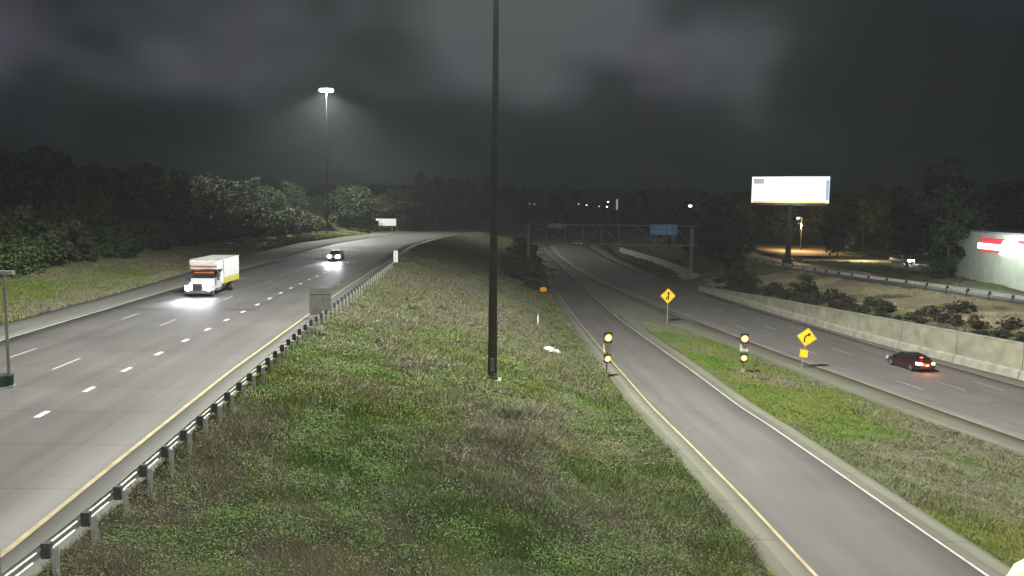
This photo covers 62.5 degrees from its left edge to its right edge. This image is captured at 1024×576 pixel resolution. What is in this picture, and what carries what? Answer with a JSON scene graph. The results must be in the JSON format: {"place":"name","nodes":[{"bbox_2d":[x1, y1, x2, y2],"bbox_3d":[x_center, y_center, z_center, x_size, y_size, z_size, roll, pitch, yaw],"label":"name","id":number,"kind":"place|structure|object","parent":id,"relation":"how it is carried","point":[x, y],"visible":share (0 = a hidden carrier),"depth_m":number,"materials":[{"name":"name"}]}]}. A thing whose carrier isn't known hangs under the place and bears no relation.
{"place":"outdoors","nodes":[
{"label":"outdoors","id":0,"kind":"place"},
{"bbox_2d":[1,227,576,575],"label":"road median shoulder","id":1,"kind":"object","parent":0,"point":[111,478],"visible":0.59,"depth_m":27.89},
{"bbox_2d":[0,225,586,339],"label":"road shoulder","id":2,"kind":"object","parent":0,"point":[28,324],"visible":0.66,"depth_m":79.76},
{"bbox_2d":[0,226,640,556],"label":"road","id":3,"kind":"structure","parent":0,"point":[87,401],"depth_m":44.13,"materials":[{"name":"asphalt"}]},
{"bbox_2d":[184,255,238,295],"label":"box truck","id":4,"kind":"object","parent":3,"relation":"on","point":[212,274],"visible":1,"depth_m":76.13,"materials":[{"name":"white paint"}]},
{"bbox_2d":[0,179,1023,575],"bbox_3d":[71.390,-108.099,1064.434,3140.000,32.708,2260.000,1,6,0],"label":"ground","id":5,"kind":"structure","parent":0,"point":[804,235],"depth_m":123.89,"materials":[{"name":"plant"}]},
{"bbox_2d":[0,270,15,575],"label":"sign bracket","id":6,"kind":"object","parent":5,"relation":"on","point":[6,380],"visible":1,"depth_m":16.15,"materials":[{"name":"metal"}]},
{"bbox_2d":[0,252,23,278],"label":"shrub","id":7,"kind":"object","parent":5,"relation":"on","point":[8,262],"visible":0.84,"depth_m":80.82,"materials":[{"name":"green plant"}]},
{"bbox_2d":[0,212,39,240],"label":"shrub","id":8,"kind":"object","parent":5,"relation":"on","point":[13,225],"visible":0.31,"depth_m":98.43,"materials":[{"name":"green plant"}]},
{"bbox_2d":[0,203,41,236],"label":"shrub","id":9,"kind":"object","parent":5,"relation":"on","point":[31,212],"visible":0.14,"depth_m":101.39,"materials":[{"name":"green plant"}]},
{"bbox_2d":[0,153,45,217],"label":"broadleaf tree","id":10,"kind":"object","parent":5,"relation":"on","point":[12,186],"visible":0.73,"depth_m":113.38,"materials":[{"name":"green plant"}]},
{"bbox_2d":[0,241,45,275],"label":"shrub","id":11,"kind":"object","parent":5,"relation":"on","point":[29,262],"visible":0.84,"depth_m":85.01,"materials":[{"name":"green plant"}]},
{"bbox_2d":[9,145,67,211],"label":"broadleaf tree","id":12,"kind":"object","parent":5,"relation":"on","point":[54,190],"visible":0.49,"depth_m":123.44,"materials":[{"name":"green plant"}]},
{"bbox_2d":[13,220,72,244],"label":"shrub","id":13,"kind":"object","parent":5,"relation":"on","point":[45,228],"visible":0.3,"depth_m":99.47,"materials":[{"name":"green plant"}]},
{"bbox_2d":[22,237,66,268],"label":"shrub","id":14,"kind":"object","parent":5,"relation":"on","point":[48,257],"visible":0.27,"depth_m":91.22,"materials":[{"name":"green plant"}]},
{"bbox_2d":[37,229,77,266],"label":"shrub","id":15,"kind":"object","parent":5,"relation":"on","point":[58,258],"visible":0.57,"depth_m":95.85,"materials":[{"name":"green plant"}]},
{"bbox_2d":[48,151,90,188],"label":"broadleaf tree","id":16,"kind":"object","parent":5,"relation":"on","point":[60,159],"visible":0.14,"depth_m":154.08,"materials":[{"name":"green plant"}]},
{"bbox_2d":[50,220,95,261],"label":"shrub","id":17,"kind":"object","parent":5,"relation":"on","point":[81,231],"visible":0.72,"depth_m":99.39,"materials":[{"name":"green plant"}]},
{"bbox_2d":[85,168,145,219],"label":"broadleaf tree","id":18,"kind":"object","parent":5,"relation":"on","point":[125,196],"visible":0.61,"depth_m":156.71,"materials":[{"name":"green plant"}]},
{"bbox_2d":[102,231,147,258],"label":"shrub","id":19,"kind":"object","parent":5,"relation":"on","point":[126,250],"visible":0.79,"depth_m":112.73,"materials":[{"name":"green plant"}]},
{"bbox_2d":[103,171,160,216],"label":"broadleaf tree","id":20,"kind":"object","parent":5,"relation":"on","point":[148,188],"visible":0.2,"depth_m":167.46,"materials":[{"name":"green plant"}]},
{"bbox_2d":[118,222,147,247],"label":"shrub","id":21,"kind":"object","parent":5,"relation":"on","point":[133,228],"visible":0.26,"depth_m":119.81,"materials":[{"name":"green plant"}]},
{"bbox_2d":[134,169,180,216],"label":"broadleaf tree","id":22,"kind":"object","parent":5,"relation":"on","point":[162,197],"visible":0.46,"depth_m":172.00,"materials":[{"name":"green plant"}]},
{"bbox_2d":[145,222,169,250],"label":"shrub","id":23,"kind":"object","parent":5,"relation":"on","point":[160,240],"visible":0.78,"depth_m":126.78,"materials":[{"name":"green plant"}]},
{"bbox_2d":[166,167,196,215],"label":"broadleaf tree","id":24,"kind":"object","parent":5,"relation":"on","point":[180,184],"visible":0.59,"depth_m":189.38,"materials":[{"name":"green plant"}]},
{"bbox_2d":[1,261,392,575],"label":"guardrail","id":25,"kind":"object","parent":5,"relation":"on","point":[48,548],"visible":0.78,"depth_m":26.60,"materials":[{"name":"metal"}]},
{"bbox_2d":[179,181,220,216],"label":"broadleaf tree","id":26,"kind":"object","parent":5,"relation":"on","point":[201,195],"visible":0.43,"depth_m":197.60,"materials":[{"name":"green plant"}]},
{"bbox_2d":[0,227,419,323],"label":"verge grass","id":27,"kind":"structure","parent":5,"relation":"on","point":[139,266],"depth_m":95.76,"materials":[{"name":"plant"}]},
{"bbox_2d":[208,190,231,215],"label":"broadleaf tree","id":28,"kind":"object","parent":5,"relation":"on","point":[224,205],"visible":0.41,"depth_m":205.81,"materials":[{"name":"green plant"}]},
{"bbox_2d":[220,180,253,212],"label":"broadleaf tree","id":29,"kind":"object","parent":5,"relation":"on","point":[244,194],"visible":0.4,"depth_m":232.22,"materials":[{"name":"green plant"}]},
{"bbox_2d":[242,177,267,212],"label":"broadleaf tree","id":30,"kind":"object","parent":5,"relation":"on","point":[256,192],"visible":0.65,"depth_m":238.88,"materials":[{"name":"green plant"}]},
{"bbox_2d":[265,191,289,212],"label":"broadleaf tree","id":31,"kind":"object","parent":5,"relation":"on","point":[279,202],"visible":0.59,"depth_m":249.98,"materials":[{"name":"green plant"}]},
{"bbox_2d":[281,180,303,209],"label":"broadleaf tree","id":32,"kind":"object","parent":5,"relation":"on","point":[289,191],"visible":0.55,"depth_m":267.35,"materials":[{"name":"green plant"}]},
{"bbox_2d":[303,196,323,215],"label":"broadleaf tree","id":33,"kind":"object","parent":5,"relation":"on","point":[313,208],"visible":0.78,"depth_m":284.92,"materials":[{"name":"green plant"}]},
{"bbox_2d":[309,288,330,318],"bbox_3d":[-13.972,1.407,61.508,1.560,2.792,0.125,0,6,-4],"label":"roadside sign","id":34,"kind":"object","parent":5,"relation":"on","point":[319,300],"visible":0.91,"depth_m":61.41,"materials":[{"name":"metal"}]},
{"bbox_2d":[319,87,332,233],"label":"mast light","id":35,"kind":"object","parent":5,"relation":"on","point":[326,89],"visible":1,"depth_m":236.62,"materials":[{"name":"metal"}]},
{"bbox_2d":[323,182,367,227],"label":"broadleaf tree","id":36,"kind":"object","parent":5,"relation":"on","point":[336,204],"visible":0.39,"depth_m":278.19,"materials":[{"name":"green plant"}]},
{"bbox_2d":[335,185,374,230],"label":"broadleaf tree","id":37,"kind":"object","parent":5,"relation":"on","point":[359,203],"visible":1,"depth_m":264.54,"materials":[{"name":"green plant"}]},
{"bbox_2d":[363,193,394,230],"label":"broadleaf tree","id":38,"kind":"object","parent":5,"relation":"on","point":[381,205],"visible":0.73,"depth_m":289.33,"materials":[{"name":"green plant"}]},
{"bbox_2d":[380,187,418,230],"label":"broadleaf tree","id":39,"kind":"object","parent":5,"relation":"on","point":[400,199],"visible":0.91,"depth_m":296.54,"materials":[{"name":"green plant"}]},
{"bbox_2d":[33,297,772,575],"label":"broadleaf weeds","id":40,"kind":"object","parent":5,"relation":"on","point":[340,515],"visible":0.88,"depth_m":26.57,"materials":[{"name":"green plant"}]},
{"bbox_2d":[30,231,778,575],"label":"median weeds","id":41,"kind":"object","parent":5,"relation":"on","point":[500,435],"visible":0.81,"depth_m":32.58,"materials":[{"name":"green plant"}]},
{"bbox_2d":[30,252,782,575],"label":"seed heads","id":42,"kind":"object","parent":41,"relation":"on","point":[499,284],"visible":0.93,"depth_m":35.71,"materials":[{"name":"plant"}]},
{"bbox_2d":[62,318,756,575],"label":"yellow weeds","id":43,"kind":"object","parent":5,"relation":"on","point":[413,485],"visible":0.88,"depth_m":28.34,"materials":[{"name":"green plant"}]},
{"bbox_2d":[409,188,438,230],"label":"broadleaf tree","id":44,"kind":"object","parent":5,"relation":"on","point":[424,204],"visible":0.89,"depth_m":317.97,"materials":[{"name":"green plant"}]},
{"bbox_2d":[447,182,469,203],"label":"broadleaf tree","id":45,"kind":"object","parent":5,"relation":"on","point":[461,188],"visible":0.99,"depth_m":536.95,"materials":[{"name":"green plant"}]},
{"bbox_2d":[484,0,500,381],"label":"mast light","id":46,"kind":"object","parent":5,"relation":"on","point":[492,346],"visible":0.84,"depth_m":50.95,"materials":[{"name":"metal"}]},
{"bbox_2d":[499,257,519,277],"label":"shrub","id":47,"kind":"object","parent":5,"relation":"on","point":[513,270],"visible":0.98,"depth_m":145.69,"materials":[{"name":"green plant"}]},
{"bbox_2d":[506,234,530,253],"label":"shrub","id":48,"kind":"object","parent":5,"relation":"on","point":[522,240],"visible":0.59,"depth_m":207.31,"materials":[{"name":"green plant"}]},
{"bbox_2d":[499,251,540,269],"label":"shrub","id":49,"kind":"object","parent":5,"relation":"on","point":[519,257],"visible":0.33,"depth_m":166.83,"materials":[{"name":"green plant"}]},
{"bbox_2d":[507,260,555,281],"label":"shrub","id":50,"kind":"object","parent":5,"relation":"on","point":[533,269],"visible":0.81,"depth_m":148.90,"materials":[{"name":"green plant"}]},
{"bbox_2d":[523,277,552,289],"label":"shrub","id":51,"kind":"object","parent":5,"relation":"on","point":[538,282],"visible":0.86,"depth_m":140.00,"materials":[{"name":"green plant"}]},
{"bbox_2d":[546,193,564,222],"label":"broadleaf tree","id":52,"kind":"object","parent":5,"relation":"on","point":[555,204],"visible":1,"depth_m":514.04,"materials":[{"name":"green plant"}]},
{"bbox_2d":[576,194,597,219],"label":"broadleaf tree","id":53,"kind":"object","parent":5,"relation":"on","point":[590,207],"visible":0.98,"depth_m":548.35,"materials":[{"name":"green plant"}]},
{"bbox_2d":[603,332,612,375],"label":"ramp signal","id":54,"kind":"object","parent":5,"relation":"on","point":[607,347],"visible":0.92,"depth_m":65.81,"materials":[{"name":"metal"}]},
{"bbox_2d":[527,223,698,269],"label":"sign gantry","id":55,"kind":"object","parent":5,"relation":"on","point":[619,242],"visible":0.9,"depth_m":165.12,"materials":[{"name":"metal"}]},
{"bbox_2d":[650,224,676,243],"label":"overhead sign","id":56,"kind":"object","parent":55,"relation":"attached to","point":[656,229],"visible":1,"depth_m":164.56,"materials":[{"name":"metal"}]},
{"bbox_2d":[613,204,631,224],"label":"broadleaf tree","id":57,"kind":"object","parent":5,"relation":"on","point":[624,217],"visible":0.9,"depth_m":524.48,"materials":[{"name":"green plant"}]},
{"bbox_2d":[619,247,693,273],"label":"concrete barrier","id":58,"kind":"object","parent":5,"relation":"on","point":[672,266],"visible":0.61,"depth_m":195.05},
{"bbox_2d":[641,201,679,246],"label":"broadleaf tree","id":59,"kind":"object","parent":5,"relation":"on","point":[656,212],"visible":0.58,"depth_m":233.33,"materials":[{"name":"green plant"}]},
{"bbox_2d":[664,211,679,252],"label":"broadleaf tree","id":60,"kind":"object","parent":5,"relation":"on","point":[674,219],"visible":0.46,"depth_m":210.82,"materials":[{"name":"green plant"}]},
{"bbox_2d":[663,192,692,239],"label":"broadleaf tree","id":61,"kind":"object","parent":5,"relation":"on","point":[676,200],"visible":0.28,"depth_m":268.52,"materials":[{"name":"green plant"}]},
{"bbox_2d":[608,237,757,289],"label":"bank grass","id":62,"kind":"structure","parent":5,"relation":"on","point":[633,259],"depth_m":187.59,"materials":[{"name":"plant"}]},
{"bbox_2d":[673,209,712,262],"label":"broadleaf tree","id":63,"kind":"object","parent":5,"relation":"on","point":[699,221],"visible":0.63,"depth_m":180.27,"materials":[{"name":"green plant"}]},
{"bbox_2d":[698,214,731,268],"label":"broadleaf tree","id":64,"kind":"object","parent":5,"relation":"on","point":[714,247],"visible":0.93,"depth_m":167.18,"materials":[{"name":"green plant"}]},
{"bbox_2d":[701,195,741,261],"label":"broadleaf tree","id":65,"kind":"object","parent":5,"relation":"on","point":[732,218],"visible":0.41,"depth_m":174.68,"materials":[{"name":"green plant"}]},
{"bbox_2d":[702,198,749,239],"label":"broadleaf tree","id":66,"kind":"object","parent":5,"relation":"on","point":[709,204],"visible":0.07,"depth_m":185.51,"materials":[{"name":"green plant"}]},
{"bbox_2d":[717,239,737,271],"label":"broadleaf tree","id":67,"kind":"object","parent":5,"relation":"on","point":[729,250],"visible":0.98,"depth_m":155.57,"materials":[{"name":"green plant"}]},
{"bbox_2d":[724,270,757,284],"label":"shrub","id":68,"kind":"object","parent":5,"relation":"on","point":[731,277],"visible":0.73,"depth_m":139.18,"materials":[{"name":"green plant"}]},
{"bbox_2d":[730,221,756,263],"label":"broadleaf tree","id":69,"kind":"object","parent":5,"relation":"on","point":[745,236],"visible":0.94,"depth_m":162.24,"materials":[{"name":"green plant"}]},
{"bbox_2d":[740,333,748,371],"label":"ramp signal","id":70,"kind":"object","parent":5,"relation":"on","point":[744,340],"visible":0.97,"depth_m":69.77,"materials":[{"name":"metal"}]},
{"bbox_2d":[729,195,763,237],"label":"broadleaf tree","id":71,"kind":"object","parent":5,"relation":"on","point":[745,206],"visible":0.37,"depth_m":242.43,"materials":[{"name":"green plant"}]},
{"bbox_2d":[735,191,778,241],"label":"broadleaf tree","id":72,"kind":"object","parent":5,"relation":"on","point":[758,210],"visible":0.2,"depth_m":255.22,"materials":[{"name":"green plant"}]},
{"bbox_2d":[763,205,808,244],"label":"broadleaf tree","id":73,"kind":"object","parent":5,"relation":"on","point":[779,218],"visible":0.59,"depth_m":233.34,"materials":[{"name":"green plant"}]},
{"bbox_2d":[751,176,830,263],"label":"billboard","id":74,"kind":"object","parent":5,"relation":"on","point":[790,191],"visible":0.93,"depth_m":160.67,"materials":[{"name":"metal"}]},
{"bbox_2d":[787,272,818,293],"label":"shrub","id":75,"kind":"object","parent":5,"relation":"on","point":[809,285],"visible":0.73,"depth_m":116.96,"materials":[{"name":"green plant"}]},
{"bbox_2d":[797,328,816,367],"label":"curve sign","id":76,"kind":"object","parent":5,"relation":"on","point":[806,337],"visible":0.96,"depth_m":75.56,"materials":[{"name":"yellow metal"}]},
{"bbox_2d":[800,191,856,246],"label":"broadleaf tree","id":77,"kind":"object","parent":5,"relation":"on","point":[814,215],"visible":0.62,"depth_m":224.67,"materials":[{"name":"green plant"}]},
{"bbox_2d":[644,321,1023,566],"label":"island grass","id":78,"kind":"structure","parent":5,"relation":"on","point":[915,492],"depth_m":48.24,"materials":[{"name":"plant"}]},
{"bbox_2d":[820,287,850,301],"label":"shrub","id":79,"kind":"object","parent":5,"relation":"on","point":[834,294],"visible":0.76,"depth_m":108.25,"materials":[{"name":"green plant"}]},
{"bbox_2d":[818,211,862,259],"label":"broadleaf tree","id":80,"kind":"object","parent":5,"relation":"on","point":[832,233],"visible":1,"depth_m":171.42,"materials":[{"name":"green plant"}]},
{"bbox_2d":[665,262,1023,331],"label":"slope grass","id":81,"kind":"structure","parent":5,"relation":"on","point":[880,292],"depth_m":113.30,"materials":[{"name":"plant"}]},
{"bbox_2d":[698,286,1023,380],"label":"retaining wall","id":82,"kind":"structure","parent":5,"relation":"on","point":[1001,356],"depth_m":85.41,"materials":[{"name":"concrete"}]},
{"bbox_2d":[717,252,1023,302],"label":"guardrail","id":83,"kind":"object","parent":5,"relation":"on","point":[1011,296],"visible":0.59,"depth_m":121.19,"materials":[{"name":"metal"}]},
{"bbox_2d":[855,185,915,250],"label":"broadleaf tree","id":84,"kind":"object","parent":5,"relation":"on","point":[880,211],"visible":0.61,"depth_m":212.26,"materials":[{"name":"green plant"}]},
{"bbox_2d":[859,183,915,245],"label":"broadleaf tree","id":85,"kind":"object","parent":5,"relation":"on","point":[871,192],"visible":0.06,"depth_m":238.16,"materials":[{"name":"green plant"}]},
{"bbox_2d":[774,257,1021,291],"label":"lawn grass","id":86,"kind":"structure","parent":5,"relation":"on","point":[914,274],"depth_m":145.84,"materials":[{"name":"plant"}]},
{"bbox_2d":[880,201,929,266],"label":"broadleaf tree","id":87,"kind":"object","parent":5,"relation":"on","point":[903,234],"visible":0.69,"depth_m":156.23,"materials":[{"name":"green plant"}]},
{"bbox_2d":[908,175,964,267],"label":"broadleaf tree","id":88,"kind":"object","parent":5,"relation":"on","point":[923,227],"visible":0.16,"depth_m":152.53,"materials":[{"name":"green plant"}]},
{"bbox_2d":[927,256,959,278],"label":"shrub","id":89,"kind":"object","parent":5,"relation":"on","point":[945,265],"visible":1,"depth_m":132.47,"materials":[{"name":"green plant"}]},
{"bbox_2d":[929,309,963,323],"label":"shrub","id":90,"kind":"object","parent":5,"relation":"on","point":[947,316],"visible":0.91,"depth_m":84.36,"materials":[{"name":"green plant"}]},
{"bbox_2d":[905,180,987,260],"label":"broadleaf tree","id":91,"kind":"object","parent":5,"relation":"on","point":[967,225],"visible":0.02,"depth_m":158.93,"materials":[{"name":"green plant"}]},
{"bbox_2d":[913,156,996,277],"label":"broadleaf tree","id":92,"kind":"object","parent":5,"relation":"on","point":[936,197],"visible":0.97,"depth_m":131.13,"materials":[{"name":"green plant"}]},
{"bbox_2d":[943,300,978,313],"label":"shrub","id":93,"kind":"object","parent":5,"relation":"on","point":[961,308],"visible":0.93,"depth_m":91.26,"materials":[{"name":"green plant"}]},
{"bbox_2d":[955,229,1023,290],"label":"building","id":94,"kind":"structure","parent":5,"relation":"on","point":[974,263],"depth_m":123.79,"materials":[{"name":"metal"}]},
{"bbox_2d":[978,237,1023,255],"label":"store sign","id":95,"kind":"object","parent":94,"relation":"attached to","point":[1012,246],"visible":1,"depth_m":119.33,"materials":[{"name":"plastic"}]},
{"bbox_2d":[978,184,1006,229],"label":"broadleaf tree","id":96,"kind":"object","parent":5,"relation":"on","point":[995,217],"visible":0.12,"depth_m":171.17,"materials":[{"name":"green plant"}]},
{"bbox_2d":[980,183,1023,229],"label":"broadleaf tree","id":97,"kind":"object","parent":5,"relation":"on","point":[1013,215],"visible":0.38,"depth_m":191.17,"materials":[{"name":"green plant"}]},
{"bbox_2d":[995,317,1023,329],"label":"shrub","id":98,"kind":"object","parent":5,"relation":"on","point":[1010,324],"visible":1,"depth_m":79.26,"materials":[{"name":"green plant"}]},
{"bbox_2d":[0,0,1023,195],"label":"sky","id":99,"kind":"structure","parent":0,"point":[702,95],"materials":[{"name":"grey"}]},
{"bbox_2d":[533,228,812,575],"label":"ramp left shoulder","id":100,"kind":"object","parent":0,"point":[783,560],"visible":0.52,"depth_m":37.96},
{"bbox_2d":[537,229,989,575],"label":"ramp road","id":101,"kind":"structure","parent":0,"point":[817,516],"depth_m":38.87,"materials":[{"name":"asphalt"}]},
{"bbox_2d":[543,229,1010,575],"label":"ramp right shoulder","id":102,"kind":"object","parent":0,"point":[634,314],"visible":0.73,"depth_m":48.34},
{"bbox_2d":[548,229,1023,455],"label":"road median shoulder","id":103,"kind":"object","parent":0,"point":[1004,441],"visible":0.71,"depth_m":68.45},
{"bbox_2d":[550,227,1023,439],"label":"road","id":104,"kind":"structure","parent":0,"point":[990,402],"depth_m":85.40,"materials":[{"name":"asphalt"}]},
{"bbox_2d":[886,351,934,370],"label":"sedan","id":105,"kind":"object","parent":104,"relation":"on","point":[911,360],"visible":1,"depth_m":75.30,"materials":[{"name":"red paint"}]},
{"bbox_2d":[587,230,1023,386],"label":"road outer shoulder","id":106,"kind":"object","parent":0,"point":[605,250],"visible":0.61,"depth_m":167.92},
{"bbox_2d":[733,244,882,256],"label":"yard","id":107,"kind":"structure","parent":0,"point":[813,250],"depth_m":205.75,"materials":[{"name":"concrete"}]},
{"bbox_2d":[642,235,1023,303],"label":"frontage road","id":108,"kind":"structure","parent":0,"point":[980,295],"depth_m":130.99,"materials":[{"name":"asphalt"}]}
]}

